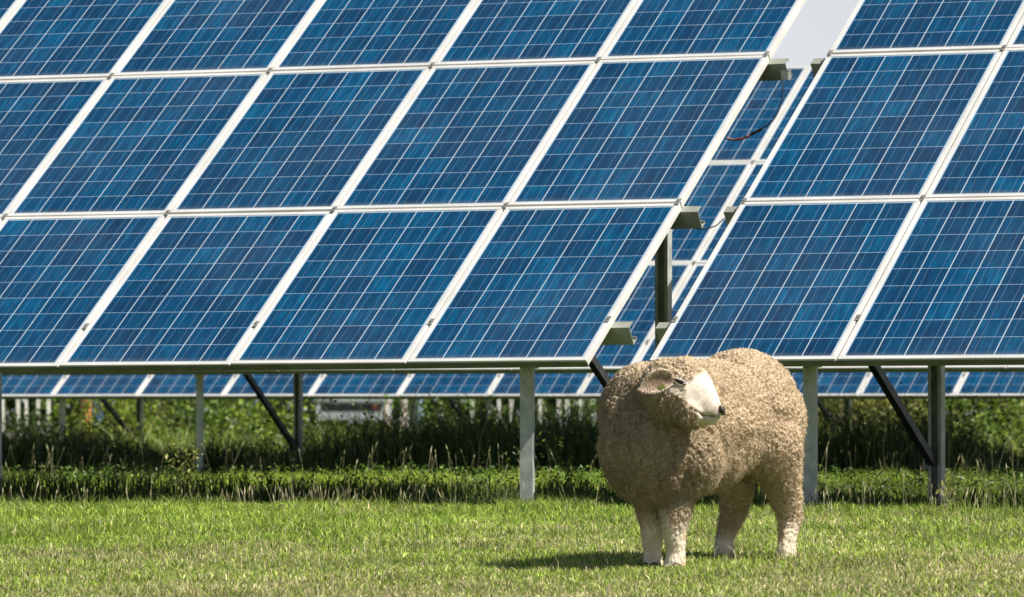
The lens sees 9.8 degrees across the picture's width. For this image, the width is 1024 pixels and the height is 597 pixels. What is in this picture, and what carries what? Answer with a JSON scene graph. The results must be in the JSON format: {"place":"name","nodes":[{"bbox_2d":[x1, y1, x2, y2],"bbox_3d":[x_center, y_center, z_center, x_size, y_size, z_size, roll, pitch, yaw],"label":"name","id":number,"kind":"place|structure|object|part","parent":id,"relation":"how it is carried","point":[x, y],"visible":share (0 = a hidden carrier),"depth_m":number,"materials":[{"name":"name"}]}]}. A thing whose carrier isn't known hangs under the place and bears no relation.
{"place":"outdoors","nodes":[
{"label":"outdoors","id":0,"kind":"place"},
{"bbox_2d":[416,399,422,423],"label":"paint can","id":1,"kind":"object","parent":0,"point":[419,408],"visible":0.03,"depth_m":83.95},
{"bbox_2d":[6,0,988,423],"label":"sky","id":2,"kind":"structure","parent":0,"point":[818,24],"materials":[{"name":"white"}]},
{"bbox_2d":[0,439,1023,512],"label":"meadow grass","id":3,"kind":"structure","parent":0,"point":[61,491],"depth_m":32.75,"materials":[{"name":"green plant"}]},
{"bbox_2d":[0,424,1023,596],"bbox_3d":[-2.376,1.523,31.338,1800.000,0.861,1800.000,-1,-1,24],"label":"ground","id":4,"kind":"structure","parent":0,"point":[495,585],"depth_m":24.78,"materials":[{"name":"green plant"}]},
{"bbox_2d":[2,399,50,437],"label":"picket fence","id":5,"kind":"object","parent":4,"relation":"on","point":[26,406],"visible":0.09,"depth_m":84.02,"materials":[{"name":"white paint"}]},
{"bbox_2d":[2,404,109,449],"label":"bush","id":6,"kind":"object","parent":4,"relation":"on","point":[34,418],"visible":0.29,"depth_m":71.79,"materials":[{"name":"green plant"}]},
{"bbox_2d":[81,399,91,432],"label":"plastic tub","id":7,"kind":"object","parent":4,"relation":"on","point":[83,401],"visible":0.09,"depth_m":80.45,"materials":[{"name":"orange plastic"}]},
{"bbox_2d":[92,401,103,425],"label":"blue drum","id":8,"kind":"object","parent":4,"relation":"on","point":[97,415],"depth_m":81.90,"materials":[{"name":"plastic"}]},
{"bbox_2d":[39,399,180,439],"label":"bush","id":9,"kind":"object","parent":4,"relation":"on","point":[124,414],"visible":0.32,"depth_m":71.03,"materials":[{"name":"green plant"}]},
{"bbox_2d":[68,399,221,438],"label":"bush","id":10,"kind":"object","parent":4,"relation":"on","point":[157,417],"visible":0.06,"depth_m":73.88,"materials":[{"name":"green plant"}]},
{"bbox_2d":[79,399,232,443],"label":"bush","id":11,"kind":"object","parent":4,"relation":"on","point":[161,406],"visible":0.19,"depth_m":72.87,"materials":[{"name":"green plant"}]},
{"bbox_2d":[165,439,203,493],"bbox_3d":[-1.958,1.013,35.785,0.215,0.350,0.148,0,-1,11],"label":"tall weed","id":12,"kind":"object","parent":4,"relation":"on","point":[199,450],"visible":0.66,"depth_m":35.77,"materials":[{"name":"green plant"}]},
{"bbox_2d":[106,399,289,443],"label":"bush","id":13,"kind":"object","parent":4,"relation":"on","point":[219,409],"visible":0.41,"depth_m":71.86,"materials":[{"name":"green plant"}]},
{"bbox_2d":[168,399,318,446],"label":"bush","id":14,"kind":"object","parent":4,"relation":"on","point":[235,414],"visible":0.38,"depth_m":71.86,"materials":[{"name":"green plant"}]},
{"bbox_2d":[241,400,259,431],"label":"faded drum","id":15,"kind":"object","parent":4,"relation":"on","point":[247,407],"visible":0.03,"depth_m":83.86,"materials":[{"name":"grey"}]},
{"bbox_2d":[233,399,336,445],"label":"bush","id":16,"kind":"object","parent":4,"relation":"on","point":[285,403],"visible":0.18,"depth_m":72.84,"materials":[{"name":"green plant"}]},
{"bbox_2d":[316,399,390,429],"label":"car","id":17,"kind":"object","parent":4,"relation":"on","point":[348,405],"visible":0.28,"depth_m":140.00,"materials":[{"name":"grey paint"}]},
{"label":"window","id":18,"kind":"part","parent":17,"relation":"part of","materials":[{"name":"black glass"}]},
{"bbox_2d":[384,399,406,426],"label":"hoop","id":19,"kind":"object","parent":4,"relation":"on","point":[387,400],"visible":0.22,"depth_m":98.97,"materials":[{"name":"white"}]},
{"bbox_2d":[0,0,805,503],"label":"solar table","id":20,"kind":"object","parent":4,"relation":"on","point":[292,184],"visible":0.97,"depth_m":32.35,"materials":[{"name":"blue glass"}]},
{"bbox_2d":[726,80,782,140],"bbox_3d":[1.313,-1.032,32.349,0.312,0.358,0.037,0,-1,8],"label":"hanging cable","id":21,"kind":"object","parent":20,"relation":"hanging from","point":[747,136],"visible":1,"depth_m":32.34,"materials":[{"name":"black rubber"}]},
{"bbox_2d":[780,70,790,79],"bbox_3d":[1.480,-1.207,32.282,0.046,0.052,0.046,-1,-1,24],"label":"connector box","id":22,"kind":"object","parent":20,"relation":"attached to","point":[785,74],"visible":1,"depth_m":32.27,"materials":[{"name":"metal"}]},
{"bbox_2d":[400,399,408,426],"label":"gate post","id":23,"kind":"object","parent":4,"relation":"on","point":[407,413],"visible":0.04,"depth_m":99.93,"materials":[{"name":"white paint"}]},
{"bbox_2d":[384,399,509,431],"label":"bush","id":24,"kind":"object","parent":4,"relation":"on","point":[443,404],"visible":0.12,"depth_m":72.95,"materials":[{"name":"green plant"}]},
{"bbox_2d":[460,466,483,494],"bbox_3d":[-0.216,1.058,34.300,0.121,0.200,0.196,-1,-1,24],"label":"tall weed","id":25,"kind":"object","parent":4,"relation":"on","point":[474,475],"visible":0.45,"depth_m":34.30,"materials":[{"name":"green plant"}]},
{"bbox_2d":[0,376,1023,501],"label":"weed cover","id":26,"kind":"object","parent":4,"relation":"on","point":[577,441],"visible":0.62,"depth_m":46.91,"materials":[{"name":"green plant"}]},
{"bbox_2d":[2,372,1023,444],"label":"solar table","id":27,"kind":"object","parent":4,"relation":"on","point":[141,388],"visible":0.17,"depth_m":61.51,"materials":[{"name":"blue glass"}]},
{"bbox_2d":[2,66,1023,472],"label":"solar table","id":28,"kind":"object","parent":4,"relation":"on","point":[728,176],"visible":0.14,"depth_m":47.54,"materials":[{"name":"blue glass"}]},
{"bbox_2d":[5,399,1022,437],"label":"hedge","id":29,"kind":"object","parent":4,"relation":"on","point":[10,402],"visible":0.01,"depth_m":164.20,"materials":[{"name":"green plant"}]},
{"bbox_2d":[454,402,595,429],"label":"bush","id":30,"kind":"object","parent":4,"relation":"on","point":[510,418],"visible":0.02,"depth_m":71.09,"materials":[{"name":"green plant"}]},
{"bbox_2d":[470,399,595,425],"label":"picket fence","id":31,"kind":"object","parent":4,"relation":"on","point":[540,404],"visible":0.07,"depth_m":84.00,"materials":[{"name":"white paint"}]},
{"bbox_2d":[558,456,576,489],"bbox_3d":[0.323,1.017,33.854,0.139,0.264,0.137,-1,-1,24],"label":"tall weed","id":32,"kind":"object","parent":4,"relation":"on","point":[569,471],"visible":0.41,"depth_m":33.87,"materials":[{"name":"green plant"}]},
{"bbox_2d":[539,399,598,426],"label":"bush","id":33,"kind":"object","parent":4,"relation":"on","point":[586,403],"visible":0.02,"depth_m":72.98,"materials":[{"name":"green plant"}]},
{"bbox_2d":[594,348,807,568],"bbox_3d":[0.764,0.692,24.940,0.648,0.987,1.331,-1,-1,27],"label":"sheep","id":34,"kind":"object","parent":4,"relation":"on","point":[678,437],"visible":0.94,"depth_m":24.70},
{"bbox_2d":[649,0,1023,507],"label":"solar table","id":35,"kind":"object","parent":4,"relation":"on","point":[875,221],"visible":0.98,"depth_m":30.69,"materials":[{"name":"blue glass"}]},
{"bbox_2d":[818,399,954,435],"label":"bush","id":36,"kind":"object","parent":4,"relation":"on","point":[827,403],"visible":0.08,"depth_m":72.83,"materials":[{"name":"green plant"}]},
{"bbox_2d":[829,399,969,430],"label":"bush","id":37,"kind":"object","parent":4,"relation":"on","point":[880,403],"visible":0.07,"depth_m":71.91,"materials":[{"name":"green plant"}]},
{"bbox_2d":[936,475,960,508],"bbox_3d":[2.116,0.957,29.228,0.129,0.194,0.178,-1,-1,24],"label":"tall weed","id":38,"kind":"object","parent":4,"relation":"on","point":[950,486],"visible":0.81,"depth_m":29.23,"materials":[{"name":"green plant"}]},
{"bbox_2d":[917,399,1023,442],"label":"bush","id":39,"kind":"object","parent":4,"relation":"on","point":[965,403],"visible":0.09,"depth_m":73.81,"materials":[{"name":"green plant"}]},
{"bbox_2d":[948,399,1023,446],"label":"bush","id":40,"kind":"object","parent":4,"relation":"on","point":[1020,408],"visible":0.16,"depth_m":71.97,"materials":[{"name":"green plant"}]},
{"bbox_2d":[698,218,723,229],"bbox_3d":[1.004,-0.391,31.284,0.222,0.060,0.027,-1,-1,24],"label":"thin wire","id":41,"kind":"object","parent":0,"point":[712,226],"visible":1,"depth_m":31.25,"materials":[{"name":"black rubber"}]}
]}

